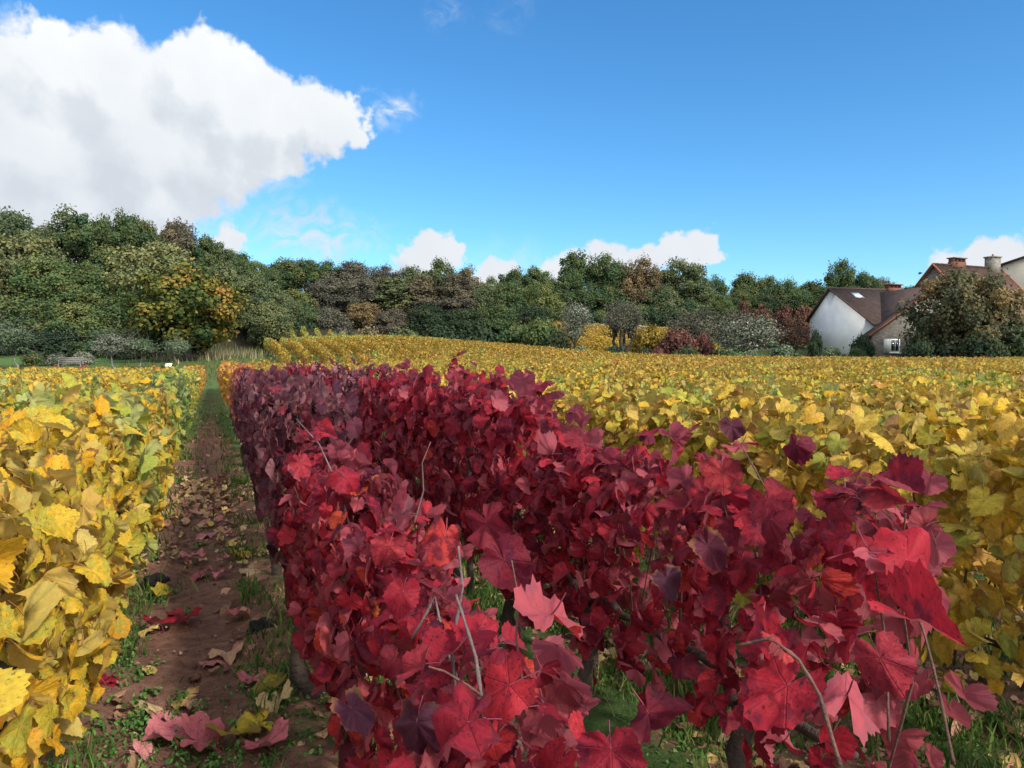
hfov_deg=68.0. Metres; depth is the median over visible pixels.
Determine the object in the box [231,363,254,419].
grapevine
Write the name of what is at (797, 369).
grapevine
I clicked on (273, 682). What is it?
fallen leaf
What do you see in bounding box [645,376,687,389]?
grapevine
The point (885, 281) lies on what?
woodland tree
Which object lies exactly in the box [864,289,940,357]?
stone barn
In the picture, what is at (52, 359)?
shrub
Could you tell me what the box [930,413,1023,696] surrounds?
grapevine
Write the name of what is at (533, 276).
woodland tree
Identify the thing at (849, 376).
grapevine
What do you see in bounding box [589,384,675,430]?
grapevine
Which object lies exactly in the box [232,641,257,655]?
fallen leaf
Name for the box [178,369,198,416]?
grapevine
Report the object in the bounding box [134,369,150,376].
grapevine
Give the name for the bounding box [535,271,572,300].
woodland tree
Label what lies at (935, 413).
grapevine
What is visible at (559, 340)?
bush
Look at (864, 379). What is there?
grapevine
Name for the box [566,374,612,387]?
grapevine
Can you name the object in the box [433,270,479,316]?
woodland tree
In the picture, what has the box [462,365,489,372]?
grapevine
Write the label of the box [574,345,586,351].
bush
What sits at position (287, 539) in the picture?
grapevine
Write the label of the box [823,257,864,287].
woodland tree
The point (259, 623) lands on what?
soil clod
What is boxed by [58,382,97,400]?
grapevine
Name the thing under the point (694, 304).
woodland tree
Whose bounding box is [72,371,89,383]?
grapevine
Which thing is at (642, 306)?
woodland tree
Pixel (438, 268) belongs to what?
woodland tree
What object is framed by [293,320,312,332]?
woodland tree
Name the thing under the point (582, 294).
woodland tree
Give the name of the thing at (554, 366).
grapevine
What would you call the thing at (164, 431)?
grapevine
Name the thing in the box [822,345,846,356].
bush
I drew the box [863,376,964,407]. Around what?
grapevine
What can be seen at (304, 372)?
grapevine
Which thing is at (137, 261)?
woodland tree
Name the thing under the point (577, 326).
orchard tree
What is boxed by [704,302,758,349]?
orchard tree
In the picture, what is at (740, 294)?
woodland tree
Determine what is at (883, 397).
grapevine
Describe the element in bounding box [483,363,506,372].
grapevine
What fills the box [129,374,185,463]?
grapevine
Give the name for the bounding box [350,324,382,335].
woodland shrub
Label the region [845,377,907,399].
grapevine
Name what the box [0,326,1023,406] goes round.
vineyard
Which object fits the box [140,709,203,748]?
fallen leaf
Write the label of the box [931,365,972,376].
grapevine
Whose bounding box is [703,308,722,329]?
woodland shrub
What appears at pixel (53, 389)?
grapevine
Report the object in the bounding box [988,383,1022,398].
grapevine
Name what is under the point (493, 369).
grapevine
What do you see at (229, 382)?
grapevine
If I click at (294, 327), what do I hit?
woodland shrub
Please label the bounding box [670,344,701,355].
bush
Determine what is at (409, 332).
woodland shrub
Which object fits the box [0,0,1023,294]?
sky
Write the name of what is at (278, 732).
fallen leaf
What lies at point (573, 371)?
grapevine
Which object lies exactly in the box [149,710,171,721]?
fallen leaf
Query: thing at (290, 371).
grapevine
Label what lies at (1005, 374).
grapevine
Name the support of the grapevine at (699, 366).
on the ground at (184, 634)
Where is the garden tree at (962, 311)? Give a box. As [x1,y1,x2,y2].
[895,262,1023,357]
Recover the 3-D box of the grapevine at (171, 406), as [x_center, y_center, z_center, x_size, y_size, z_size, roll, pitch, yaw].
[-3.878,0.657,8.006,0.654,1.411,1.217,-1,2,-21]
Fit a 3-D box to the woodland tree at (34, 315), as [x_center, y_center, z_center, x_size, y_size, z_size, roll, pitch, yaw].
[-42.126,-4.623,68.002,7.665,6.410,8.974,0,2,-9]
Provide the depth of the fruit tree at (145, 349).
51.64 m
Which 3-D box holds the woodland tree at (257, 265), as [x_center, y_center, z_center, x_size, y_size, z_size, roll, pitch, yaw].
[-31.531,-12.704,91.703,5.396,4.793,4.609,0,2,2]
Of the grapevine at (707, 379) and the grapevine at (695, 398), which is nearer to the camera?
the grapevine at (695, 398)
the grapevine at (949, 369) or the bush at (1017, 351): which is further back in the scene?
the bush at (1017, 351)
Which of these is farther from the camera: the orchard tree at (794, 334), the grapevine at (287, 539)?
the orchard tree at (794, 334)
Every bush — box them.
[519,317,561,346]
[542,330,572,348]
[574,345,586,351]
[605,344,627,352]
[629,323,665,354]
[636,346,651,354]
[650,346,663,354]
[652,328,698,354]
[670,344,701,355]
[695,330,715,355]
[712,347,737,356]
[735,298,750,337]
[742,348,760,356]
[746,304,772,348]
[765,342,800,356]
[770,304,795,345]
[791,302,812,346]
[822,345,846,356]
[847,347,867,356]
[849,333,876,356]
[899,337,934,357]
[953,328,1010,357]
[997,321,1023,356]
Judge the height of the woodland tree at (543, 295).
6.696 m
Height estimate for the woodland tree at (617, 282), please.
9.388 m
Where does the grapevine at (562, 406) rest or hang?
on the ground at (184, 634)
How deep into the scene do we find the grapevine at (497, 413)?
3.96 m
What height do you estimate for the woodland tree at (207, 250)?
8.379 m
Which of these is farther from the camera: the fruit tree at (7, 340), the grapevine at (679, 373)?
the fruit tree at (7, 340)
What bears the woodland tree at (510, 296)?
on the ground at (184, 634)
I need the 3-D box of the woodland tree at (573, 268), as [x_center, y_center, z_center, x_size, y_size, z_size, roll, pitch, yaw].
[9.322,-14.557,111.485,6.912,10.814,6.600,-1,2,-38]
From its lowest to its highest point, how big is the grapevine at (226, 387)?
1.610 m
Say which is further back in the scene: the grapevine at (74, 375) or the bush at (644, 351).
the bush at (644, 351)
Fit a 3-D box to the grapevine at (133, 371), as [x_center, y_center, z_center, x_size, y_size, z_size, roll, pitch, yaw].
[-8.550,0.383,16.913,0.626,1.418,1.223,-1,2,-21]
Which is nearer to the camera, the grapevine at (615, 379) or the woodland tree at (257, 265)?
the grapevine at (615, 379)
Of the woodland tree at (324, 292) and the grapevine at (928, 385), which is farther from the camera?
the woodland tree at (324, 292)
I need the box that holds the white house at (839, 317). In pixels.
[805,284,927,356]
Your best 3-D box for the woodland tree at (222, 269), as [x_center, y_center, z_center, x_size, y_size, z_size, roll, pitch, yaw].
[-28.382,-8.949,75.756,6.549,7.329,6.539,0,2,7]
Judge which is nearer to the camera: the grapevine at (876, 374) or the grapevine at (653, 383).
the grapevine at (653, 383)
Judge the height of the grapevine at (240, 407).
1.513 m
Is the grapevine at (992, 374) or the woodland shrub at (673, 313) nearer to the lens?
the grapevine at (992, 374)
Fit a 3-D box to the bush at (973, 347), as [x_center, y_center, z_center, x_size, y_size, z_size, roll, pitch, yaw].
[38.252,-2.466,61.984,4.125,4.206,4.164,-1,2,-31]
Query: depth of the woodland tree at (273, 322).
70.82 m
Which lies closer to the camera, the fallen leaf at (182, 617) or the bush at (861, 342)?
the fallen leaf at (182, 617)
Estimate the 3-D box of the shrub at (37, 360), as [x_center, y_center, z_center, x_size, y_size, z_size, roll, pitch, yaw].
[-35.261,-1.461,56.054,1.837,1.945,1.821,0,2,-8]
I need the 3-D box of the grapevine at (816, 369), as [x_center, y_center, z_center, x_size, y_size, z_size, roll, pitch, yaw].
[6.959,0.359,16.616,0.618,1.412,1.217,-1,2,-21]
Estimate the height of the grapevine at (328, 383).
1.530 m
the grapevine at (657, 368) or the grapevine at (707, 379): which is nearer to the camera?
the grapevine at (707, 379)
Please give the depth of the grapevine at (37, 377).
12.94 m
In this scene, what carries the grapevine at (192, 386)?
on the ground at (184, 634)
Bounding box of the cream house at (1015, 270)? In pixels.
[1001,256,1023,289]
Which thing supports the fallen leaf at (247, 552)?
on the ground at (184, 634)
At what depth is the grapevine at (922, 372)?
15.66 m
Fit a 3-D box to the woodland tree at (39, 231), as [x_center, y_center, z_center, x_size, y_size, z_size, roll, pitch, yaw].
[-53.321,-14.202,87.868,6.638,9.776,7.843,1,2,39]
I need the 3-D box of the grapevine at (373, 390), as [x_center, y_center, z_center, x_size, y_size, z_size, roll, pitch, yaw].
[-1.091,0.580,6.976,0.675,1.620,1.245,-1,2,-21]
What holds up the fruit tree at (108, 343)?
on the ground at (184, 634)
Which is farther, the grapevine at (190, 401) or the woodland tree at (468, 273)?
the woodland tree at (468, 273)
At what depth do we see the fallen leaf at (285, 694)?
3.30 m
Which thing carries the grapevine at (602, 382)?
on the ground at (184, 634)
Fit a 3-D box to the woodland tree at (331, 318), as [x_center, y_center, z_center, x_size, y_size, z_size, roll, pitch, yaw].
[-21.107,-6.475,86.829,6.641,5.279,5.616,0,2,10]
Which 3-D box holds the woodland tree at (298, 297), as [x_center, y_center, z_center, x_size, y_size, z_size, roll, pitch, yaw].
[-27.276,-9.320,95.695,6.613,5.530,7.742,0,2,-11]
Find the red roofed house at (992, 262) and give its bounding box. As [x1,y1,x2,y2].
[913,254,1023,321]
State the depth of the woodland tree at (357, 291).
94.89 m
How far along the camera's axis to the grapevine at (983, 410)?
5.18 m
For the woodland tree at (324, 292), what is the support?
on the ground at (184, 634)
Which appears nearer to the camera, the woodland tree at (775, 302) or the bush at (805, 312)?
the bush at (805, 312)
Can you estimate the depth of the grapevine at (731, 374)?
16.13 m
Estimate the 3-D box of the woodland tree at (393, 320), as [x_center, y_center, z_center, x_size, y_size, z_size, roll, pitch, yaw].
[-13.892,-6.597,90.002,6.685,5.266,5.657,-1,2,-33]
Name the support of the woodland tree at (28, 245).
on the ground at (184, 634)
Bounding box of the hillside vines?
[530,320,727,353]
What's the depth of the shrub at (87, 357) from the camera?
55.71 m
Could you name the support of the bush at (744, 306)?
on the ground at (184, 634)
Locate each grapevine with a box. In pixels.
[0,371,22,394]
[0,378,32,413]
[0,384,154,647]
[0,395,14,413]
[0,402,136,767]
[0,467,86,767]
[2,373,57,407]
[6,373,27,381]
[6,376,27,384]
[18,373,75,402]
[21,374,46,386]
[28,372,162,589]
[42,369,64,384]
[50,381,90,403]
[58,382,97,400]
[64,370,80,379]
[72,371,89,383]
[75,372,106,397]
[77,373,114,391]
[77,383,173,561]
[94,382,169,516]
[95,370,119,384]
[101,370,128,391]
[110,368,130,390]
[110,374,180,488]
[115,370,139,387]
[122,369,141,384]
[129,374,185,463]
[129,385,178,459]
[134,368,147,378]
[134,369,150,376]
[144,376,188,464]
[149,372,191,451]
[158,376,189,441]
[163,368,195,432]
[167,368,195,419]
[169,371,192,422]
[173,371,194,409]
[175,370,195,415]
[176,365,203,407]
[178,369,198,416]
[179,368,197,404]
[223,364,246,425]
[225,360,239,419]
[226,359,241,420]
[227,365,237,438]
[228,363,243,433]
[228,365,251,443]
[229,369,256,465]
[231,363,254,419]
[232,367,256,429]
[233,370,264,444]
[236,369,265,476]
[239,363,280,476]
[242,369,289,521]
[242,373,294,497]
[247,364,320,575]
[255,378,362,624]
[266,427,392,699]
[282,361,294,368]
[285,362,299,368]
[286,362,313,375]
[287,458,488,767]
[288,414,918,767]
[292,358,320,376]
[299,366,324,375]
[307,361,335,390]
[311,357,348,429]
[322,368,360,408]
[330,357,375,450]
[343,358,402,483]
[353,359,430,485]
[369,368,476,532]
[399,350,516,577]
[426,379,448,446]
[429,364,609,634]
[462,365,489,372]
[473,368,509,379]
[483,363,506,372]
[486,364,513,377]
[489,383,568,520]
[490,426,703,694]
[506,362,530,372]
[516,381,619,509]
[520,363,542,371]
[522,365,558,381]
[534,365,549,373]
[535,373,580,391]
[543,371,585,383]
[547,364,571,372]
[548,368,570,376]
[548,368,578,381]
[552,377,620,408]
[559,373,613,399]
[562,369,590,375]
[565,370,588,381]
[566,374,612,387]
[574,383,703,579]
[576,366,603,374]
[585,369,626,382]
[587,367,605,378]
[589,372,631,390]
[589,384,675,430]
[591,416,998,767]
[600,377,657,400]
[604,369,636,379]
[608,363,633,374]
[611,373,653,389]
[616,367,645,377]
[625,378,667,390]
[628,370,666,382]
[634,364,666,375]
[636,365,659,371]
[637,385,720,465]
[640,382,695,401]
[641,379,830,628]
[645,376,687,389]
[650,370,691,381]
[653,364,680,375]
[657,373,724,393]
[658,369,696,380]
[668,372,715,389]
[671,365,705,371]
[675,371,765,398]
[679,376,716,382]
[683,365,712,371]
[688,373,708,381]
[690,364,730,378]
[692,378,835,508]
[699,366,733,373]
[705,379,772,392]
[711,369,759,383]
[713,372,767,384]
[715,373,774,395]
[717,370,757,377]
[728,397,1023,665]
[747,369,782,373]
[748,367,778,380]
[749,374,842,406]
[751,366,785,373]
[752,370,792,381]
[757,375,806,384]
[763,386,800,408]
[764,381,813,394]
[770,374,812,387]
[779,363,815,372]
[779,369,813,375]
[781,369,836,383]
[786,376,844,386]
[791,398,1016,592]
[801,390,958,506]
[803,371,811,377]
[803,377,872,394]
[806,368,848,376]
[809,380,891,406]
[812,366,867,385]
[819,379,919,414]
[820,372,880,385]
[831,366,877,376]
[840,376,895,389]
[844,370,898,380]
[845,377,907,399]
[850,368,889,373]
[862,371,909,384]
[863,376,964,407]
[868,370,914,378]
[873,374,921,388]
[886,368,935,377]
[886,371,938,382]
[891,376,961,397]
[901,380,1020,500]
[902,370,952,378]
[903,373,962,383]
[907,379,997,394]
[908,382,1017,532]
[912,372,990,389]
[916,391,1022,591]
[918,372,976,381]
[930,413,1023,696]
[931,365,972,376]
[934,369,945,376]
[945,368,996,379]
[947,369,1010,381]
[947,372,1023,386]
[949,381,1023,403]
[954,379,1023,398]
[966,368,1014,377]
[985,366,1023,372]
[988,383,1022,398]
[996,367,1023,379]
[1000,376,1023,392]
[1007,390,1023,416]
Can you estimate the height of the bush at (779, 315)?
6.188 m
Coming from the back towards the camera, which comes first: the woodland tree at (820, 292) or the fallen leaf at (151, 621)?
the woodland tree at (820, 292)
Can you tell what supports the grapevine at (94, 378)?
on the ground at (184, 634)
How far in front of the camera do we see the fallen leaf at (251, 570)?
5.39 m
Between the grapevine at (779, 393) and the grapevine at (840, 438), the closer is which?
the grapevine at (840, 438)
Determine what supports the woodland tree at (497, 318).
on the ground at (184, 634)
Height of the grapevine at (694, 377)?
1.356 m
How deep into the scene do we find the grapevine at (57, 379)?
14.37 m
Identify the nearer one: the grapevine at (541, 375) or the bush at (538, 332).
the grapevine at (541, 375)
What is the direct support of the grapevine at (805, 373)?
on the ground at (184, 634)
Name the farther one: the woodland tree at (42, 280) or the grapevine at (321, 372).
the woodland tree at (42, 280)
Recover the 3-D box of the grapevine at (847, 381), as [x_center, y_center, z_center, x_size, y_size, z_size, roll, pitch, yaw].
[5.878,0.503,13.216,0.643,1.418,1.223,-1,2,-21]
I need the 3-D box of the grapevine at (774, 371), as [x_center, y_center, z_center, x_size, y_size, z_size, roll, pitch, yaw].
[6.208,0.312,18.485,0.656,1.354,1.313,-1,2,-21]
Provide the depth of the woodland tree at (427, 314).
88.49 m
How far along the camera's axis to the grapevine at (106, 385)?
12.07 m
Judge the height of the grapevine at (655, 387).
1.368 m
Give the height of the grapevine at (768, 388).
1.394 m
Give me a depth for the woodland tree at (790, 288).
148.17 m
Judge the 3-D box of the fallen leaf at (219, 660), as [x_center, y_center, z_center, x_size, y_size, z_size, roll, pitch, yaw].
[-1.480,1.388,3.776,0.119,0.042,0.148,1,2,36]
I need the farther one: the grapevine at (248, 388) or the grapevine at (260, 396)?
the grapevine at (248, 388)
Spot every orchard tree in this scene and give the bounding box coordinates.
[548,299,598,349]
[599,296,646,352]
[659,305,735,341]
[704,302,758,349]
[708,307,807,354]
[760,315,818,352]
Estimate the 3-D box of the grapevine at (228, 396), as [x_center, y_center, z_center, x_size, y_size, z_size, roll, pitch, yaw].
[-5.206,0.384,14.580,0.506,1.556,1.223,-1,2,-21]
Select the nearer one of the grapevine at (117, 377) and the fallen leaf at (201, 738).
the fallen leaf at (201, 738)
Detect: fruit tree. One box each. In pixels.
[0,307,31,355]
[0,320,83,367]
[70,317,141,368]
[122,330,167,367]
[156,333,202,365]
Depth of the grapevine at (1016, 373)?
16.08 m
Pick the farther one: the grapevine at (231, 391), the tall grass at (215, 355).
the tall grass at (215, 355)
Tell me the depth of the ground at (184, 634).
3.88 m
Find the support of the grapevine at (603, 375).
on the ground at (184, 634)
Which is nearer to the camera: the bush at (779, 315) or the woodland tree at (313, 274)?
the bush at (779, 315)
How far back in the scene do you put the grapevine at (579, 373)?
15.63 m
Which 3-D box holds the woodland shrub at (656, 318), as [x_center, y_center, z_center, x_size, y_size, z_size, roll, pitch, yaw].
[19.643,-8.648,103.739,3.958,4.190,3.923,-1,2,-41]
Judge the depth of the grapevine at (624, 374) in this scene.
15.98 m
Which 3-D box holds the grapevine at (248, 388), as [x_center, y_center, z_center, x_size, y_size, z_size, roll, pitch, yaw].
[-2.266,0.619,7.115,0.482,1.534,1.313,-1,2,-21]
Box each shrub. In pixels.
[19,351,46,366]
[44,351,69,365]
[67,351,98,365]
[289,320,300,333]
[300,319,326,329]
[325,321,351,335]
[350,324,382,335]
[384,325,419,336]
[416,322,459,339]
[455,322,498,342]
[494,321,530,345]
[517,319,556,344]
[556,308,570,320]
[573,308,596,323]
[590,308,610,323]
[635,307,653,325]
[642,306,669,326]
[666,308,692,327]
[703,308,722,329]
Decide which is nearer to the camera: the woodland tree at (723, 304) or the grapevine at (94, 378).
the grapevine at (94, 378)
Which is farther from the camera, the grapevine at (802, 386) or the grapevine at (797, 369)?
the grapevine at (797, 369)
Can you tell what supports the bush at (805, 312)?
on the ground at (184, 634)
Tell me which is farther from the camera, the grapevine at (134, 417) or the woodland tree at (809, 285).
the woodland tree at (809, 285)
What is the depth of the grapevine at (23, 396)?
6.89 m
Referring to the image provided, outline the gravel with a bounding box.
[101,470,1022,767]
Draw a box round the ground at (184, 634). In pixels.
[0,300,1023,767]
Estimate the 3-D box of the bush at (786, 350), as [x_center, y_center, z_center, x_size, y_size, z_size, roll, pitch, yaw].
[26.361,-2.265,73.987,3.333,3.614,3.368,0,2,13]
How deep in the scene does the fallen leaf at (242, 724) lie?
3.01 m
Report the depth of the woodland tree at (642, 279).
107.87 m
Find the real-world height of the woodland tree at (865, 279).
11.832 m
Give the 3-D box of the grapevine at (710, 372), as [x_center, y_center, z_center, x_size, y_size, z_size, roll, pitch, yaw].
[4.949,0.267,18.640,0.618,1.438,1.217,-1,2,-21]
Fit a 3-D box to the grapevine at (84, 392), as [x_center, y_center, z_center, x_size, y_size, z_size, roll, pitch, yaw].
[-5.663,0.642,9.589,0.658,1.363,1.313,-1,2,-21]
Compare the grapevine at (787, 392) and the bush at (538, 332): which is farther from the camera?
the bush at (538, 332)
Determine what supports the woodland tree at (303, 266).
on the ground at (184, 634)
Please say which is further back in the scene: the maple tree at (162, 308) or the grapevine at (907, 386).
the maple tree at (162, 308)
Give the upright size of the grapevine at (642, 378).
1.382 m
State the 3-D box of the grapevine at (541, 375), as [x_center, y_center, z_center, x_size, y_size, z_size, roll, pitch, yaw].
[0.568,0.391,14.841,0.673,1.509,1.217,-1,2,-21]
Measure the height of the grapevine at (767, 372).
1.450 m
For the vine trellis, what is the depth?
4.85 m
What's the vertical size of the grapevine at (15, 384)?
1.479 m
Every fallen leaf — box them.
[98,672,119,686]
[128,738,152,759]
[129,700,163,715]
[138,624,158,637]
[140,610,179,632]
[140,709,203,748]
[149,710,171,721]
[150,582,171,595]
[165,606,202,624]
[171,686,200,709]
[176,711,224,754]
[178,547,204,557]
[189,566,212,581]
[196,532,215,539]
[198,657,226,669]
[203,715,261,735]
[206,638,245,664]
[211,566,231,578]
[224,607,249,619]
[230,549,251,556]
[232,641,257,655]
[236,668,266,683]
[236,706,275,738]
[239,563,261,576]
[241,717,288,754]
[249,665,262,675]
[253,671,287,694]
[254,679,292,713]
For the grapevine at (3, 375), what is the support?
on the ground at (184, 634)
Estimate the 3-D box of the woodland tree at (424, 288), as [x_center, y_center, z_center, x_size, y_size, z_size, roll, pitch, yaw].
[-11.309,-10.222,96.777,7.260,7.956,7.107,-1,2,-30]
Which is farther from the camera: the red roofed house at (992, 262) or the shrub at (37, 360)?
the red roofed house at (992, 262)
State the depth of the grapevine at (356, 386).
7.80 m
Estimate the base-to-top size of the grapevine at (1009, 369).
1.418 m
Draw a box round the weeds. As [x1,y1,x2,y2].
[40,464,1023,767]
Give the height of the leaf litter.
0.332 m
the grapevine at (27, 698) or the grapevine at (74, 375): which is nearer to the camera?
the grapevine at (27, 698)
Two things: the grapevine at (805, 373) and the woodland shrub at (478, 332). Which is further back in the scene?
the woodland shrub at (478, 332)
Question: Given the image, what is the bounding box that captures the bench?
[58,357,82,367]
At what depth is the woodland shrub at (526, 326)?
84.80 m
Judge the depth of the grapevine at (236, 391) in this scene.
11.71 m
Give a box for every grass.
[0,340,314,388]
[5,396,1023,767]
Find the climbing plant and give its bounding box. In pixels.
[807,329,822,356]
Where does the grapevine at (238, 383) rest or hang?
on the ground at (184, 634)
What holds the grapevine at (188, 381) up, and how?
on the ground at (184, 634)
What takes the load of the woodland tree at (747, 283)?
on the ground at (184, 634)
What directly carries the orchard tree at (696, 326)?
on the ground at (184, 634)
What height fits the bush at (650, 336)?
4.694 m
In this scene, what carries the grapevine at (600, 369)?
on the ground at (184, 634)
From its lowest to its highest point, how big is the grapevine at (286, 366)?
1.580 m
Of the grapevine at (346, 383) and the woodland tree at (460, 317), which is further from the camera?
the woodland tree at (460, 317)
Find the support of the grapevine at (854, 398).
on the ground at (184, 634)
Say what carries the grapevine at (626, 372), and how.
on the ground at (184, 634)
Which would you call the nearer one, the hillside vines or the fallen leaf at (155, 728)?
the fallen leaf at (155, 728)
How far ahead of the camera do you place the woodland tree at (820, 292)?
138.56 m
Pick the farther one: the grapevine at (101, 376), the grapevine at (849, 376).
the grapevine at (849, 376)
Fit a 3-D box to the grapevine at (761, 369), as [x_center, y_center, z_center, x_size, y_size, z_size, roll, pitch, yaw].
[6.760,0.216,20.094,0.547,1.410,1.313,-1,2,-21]
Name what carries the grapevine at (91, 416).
on the ground at (184, 634)
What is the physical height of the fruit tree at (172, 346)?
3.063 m
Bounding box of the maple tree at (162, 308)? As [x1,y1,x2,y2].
[111,257,253,360]
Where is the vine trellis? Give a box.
[460,418,473,592]
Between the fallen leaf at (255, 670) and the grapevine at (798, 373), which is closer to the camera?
the fallen leaf at (255, 670)
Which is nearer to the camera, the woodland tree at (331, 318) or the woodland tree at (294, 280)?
the woodland tree at (331, 318)
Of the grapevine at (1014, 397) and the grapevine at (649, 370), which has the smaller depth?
the grapevine at (1014, 397)
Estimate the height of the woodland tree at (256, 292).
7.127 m
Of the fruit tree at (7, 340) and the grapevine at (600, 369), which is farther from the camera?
the fruit tree at (7, 340)
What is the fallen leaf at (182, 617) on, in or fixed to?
on the ground at (184, 634)
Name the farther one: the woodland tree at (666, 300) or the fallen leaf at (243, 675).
the woodland tree at (666, 300)
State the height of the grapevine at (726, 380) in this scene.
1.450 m
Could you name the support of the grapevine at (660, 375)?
on the ground at (184, 634)
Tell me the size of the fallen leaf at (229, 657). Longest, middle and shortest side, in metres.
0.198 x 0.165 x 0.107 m
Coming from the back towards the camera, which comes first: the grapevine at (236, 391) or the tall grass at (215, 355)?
the tall grass at (215, 355)
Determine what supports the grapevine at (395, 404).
on the ground at (184, 634)
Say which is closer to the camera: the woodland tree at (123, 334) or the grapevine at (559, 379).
the grapevine at (559, 379)
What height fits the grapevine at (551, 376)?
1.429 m
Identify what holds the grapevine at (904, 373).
on the ground at (184, 634)
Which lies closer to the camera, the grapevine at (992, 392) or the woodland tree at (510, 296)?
the grapevine at (992, 392)
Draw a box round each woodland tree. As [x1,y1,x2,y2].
[0,205,46,246]
[0,229,77,296]
[0,253,88,307]
[0,254,21,301]
[0,294,31,324]
[0,296,72,347]
[0,318,39,355]
[17,220,76,263]
[23,320,91,358]
[36,300,118,350]
[43,203,111,273]
[47,269,121,311]
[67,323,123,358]
[73,240,127,280]
[78,290,133,332]
[88,212,127,263]
[93,237,202,299]
[98,325,167,359]
[105,207,150,260]
[134,219,165,247]
[147,216,199,262]
[184,234,225,272]
[202,258,247,308]
[211,248,253,278]
[231,272,293,332]
[235,260,268,279]
[240,297,295,347]
[259,267,286,294]
[261,256,308,291]
[281,295,312,326]
[284,257,320,291]
[284,288,320,306]
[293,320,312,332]
[295,301,328,328]
[301,271,347,311]
[302,257,344,288]
[303,305,355,330]
[324,258,376,286]
[334,272,385,311]
[345,302,384,328]
[365,263,401,293]
[366,276,419,312]
[372,307,412,334]
[396,274,443,316]
[400,264,422,284]
[404,303,450,335]
[411,255,458,294]
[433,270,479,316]
[440,308,484,335]
[451,263,487,295]
[467,281,501,319]
[472,302,524,335]
[484,278,537,312]
[486,275,505,292]
[495,267,532,289]
[513,304,556,326]
[515,265,550,289]
[523,280,566,321]
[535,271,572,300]
[558,248,604,290]
[559,278,603,310]
[584,250,629,291]
[587,284,635,313]
[599,261,637,296]
[617,250,666,306]
[633,284,691,324]
[633,301,664,325]
[656,256,710,300]
[669,297,712,312]
[677,277,717,310]
[707,273,731,300]
[708,292,736,321]
[727,269,766,299]
[729,289,759,314]
[749,293,794,318]
[757,274,785,295]
[779,274,807,297]
[781,288,818,317]
[799,279,837,295]
[807,285,835,307]
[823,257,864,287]
[852,270,883,287]
[875,276,893,288]
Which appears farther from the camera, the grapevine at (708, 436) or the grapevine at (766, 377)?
the grapevine at (766, 377)
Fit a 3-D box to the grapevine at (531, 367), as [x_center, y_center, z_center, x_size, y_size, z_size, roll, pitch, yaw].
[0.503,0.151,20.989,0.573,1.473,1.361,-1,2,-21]
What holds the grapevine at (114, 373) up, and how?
on the ground at (184, 634)
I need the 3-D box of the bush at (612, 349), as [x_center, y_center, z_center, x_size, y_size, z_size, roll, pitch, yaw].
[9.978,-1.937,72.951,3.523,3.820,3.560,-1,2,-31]
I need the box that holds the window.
[890,339,899,352]
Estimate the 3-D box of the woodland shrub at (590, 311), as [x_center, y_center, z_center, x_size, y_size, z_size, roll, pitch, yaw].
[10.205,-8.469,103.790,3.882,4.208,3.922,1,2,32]
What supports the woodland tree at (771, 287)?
on the ground at (184, 634)
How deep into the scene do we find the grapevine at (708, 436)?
4.04 m
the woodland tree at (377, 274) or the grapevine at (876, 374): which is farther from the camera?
the woodland tree at (377, 274)
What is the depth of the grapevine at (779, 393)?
6.90 m
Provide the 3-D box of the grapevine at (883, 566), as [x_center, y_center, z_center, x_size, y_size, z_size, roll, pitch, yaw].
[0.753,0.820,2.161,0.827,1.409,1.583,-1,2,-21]
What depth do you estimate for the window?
73.02 m
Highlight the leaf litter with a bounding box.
[6,404,1023,767]
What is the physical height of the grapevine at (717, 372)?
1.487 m
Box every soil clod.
[140,572,170,589]
[246,617,277,635]
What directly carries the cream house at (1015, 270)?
on the ground at (184, 634)
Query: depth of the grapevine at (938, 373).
17.70 m
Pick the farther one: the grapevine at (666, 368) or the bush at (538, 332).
the bush at (538, 332)
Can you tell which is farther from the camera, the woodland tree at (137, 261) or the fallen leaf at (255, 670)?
the woodland tree at (137, 261)
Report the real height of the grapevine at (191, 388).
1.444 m
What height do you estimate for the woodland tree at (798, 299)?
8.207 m
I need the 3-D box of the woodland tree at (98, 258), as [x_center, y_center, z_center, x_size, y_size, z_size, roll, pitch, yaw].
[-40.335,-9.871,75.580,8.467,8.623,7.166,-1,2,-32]
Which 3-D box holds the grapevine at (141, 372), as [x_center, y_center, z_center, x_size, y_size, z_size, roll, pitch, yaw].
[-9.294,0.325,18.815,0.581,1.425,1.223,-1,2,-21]
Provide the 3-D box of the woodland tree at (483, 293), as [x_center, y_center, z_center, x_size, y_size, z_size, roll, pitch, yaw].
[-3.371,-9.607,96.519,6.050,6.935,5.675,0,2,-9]
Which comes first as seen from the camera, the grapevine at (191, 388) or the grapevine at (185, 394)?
the grapevine at (185, 394)
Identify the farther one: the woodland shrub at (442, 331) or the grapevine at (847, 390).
the woodland shrub at (442, 331)
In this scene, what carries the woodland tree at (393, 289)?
on the ground at (184, 634)
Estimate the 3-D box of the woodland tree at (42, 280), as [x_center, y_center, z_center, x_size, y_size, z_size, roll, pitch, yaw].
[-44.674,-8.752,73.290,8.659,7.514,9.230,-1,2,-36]
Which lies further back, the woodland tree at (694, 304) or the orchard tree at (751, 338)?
the woodland tree at (694, 304)
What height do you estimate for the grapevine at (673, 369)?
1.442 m
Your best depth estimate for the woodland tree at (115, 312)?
66.67 m
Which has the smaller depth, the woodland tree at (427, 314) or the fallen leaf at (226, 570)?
the fallen leaf at (226, 570)
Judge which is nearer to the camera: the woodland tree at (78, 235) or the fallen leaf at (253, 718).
the fallen leaf at (253, 718)
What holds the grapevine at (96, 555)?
on the ground at (184, 634)
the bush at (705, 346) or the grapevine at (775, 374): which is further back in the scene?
the bush at (705, 346)
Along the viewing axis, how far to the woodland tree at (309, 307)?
84.28 m

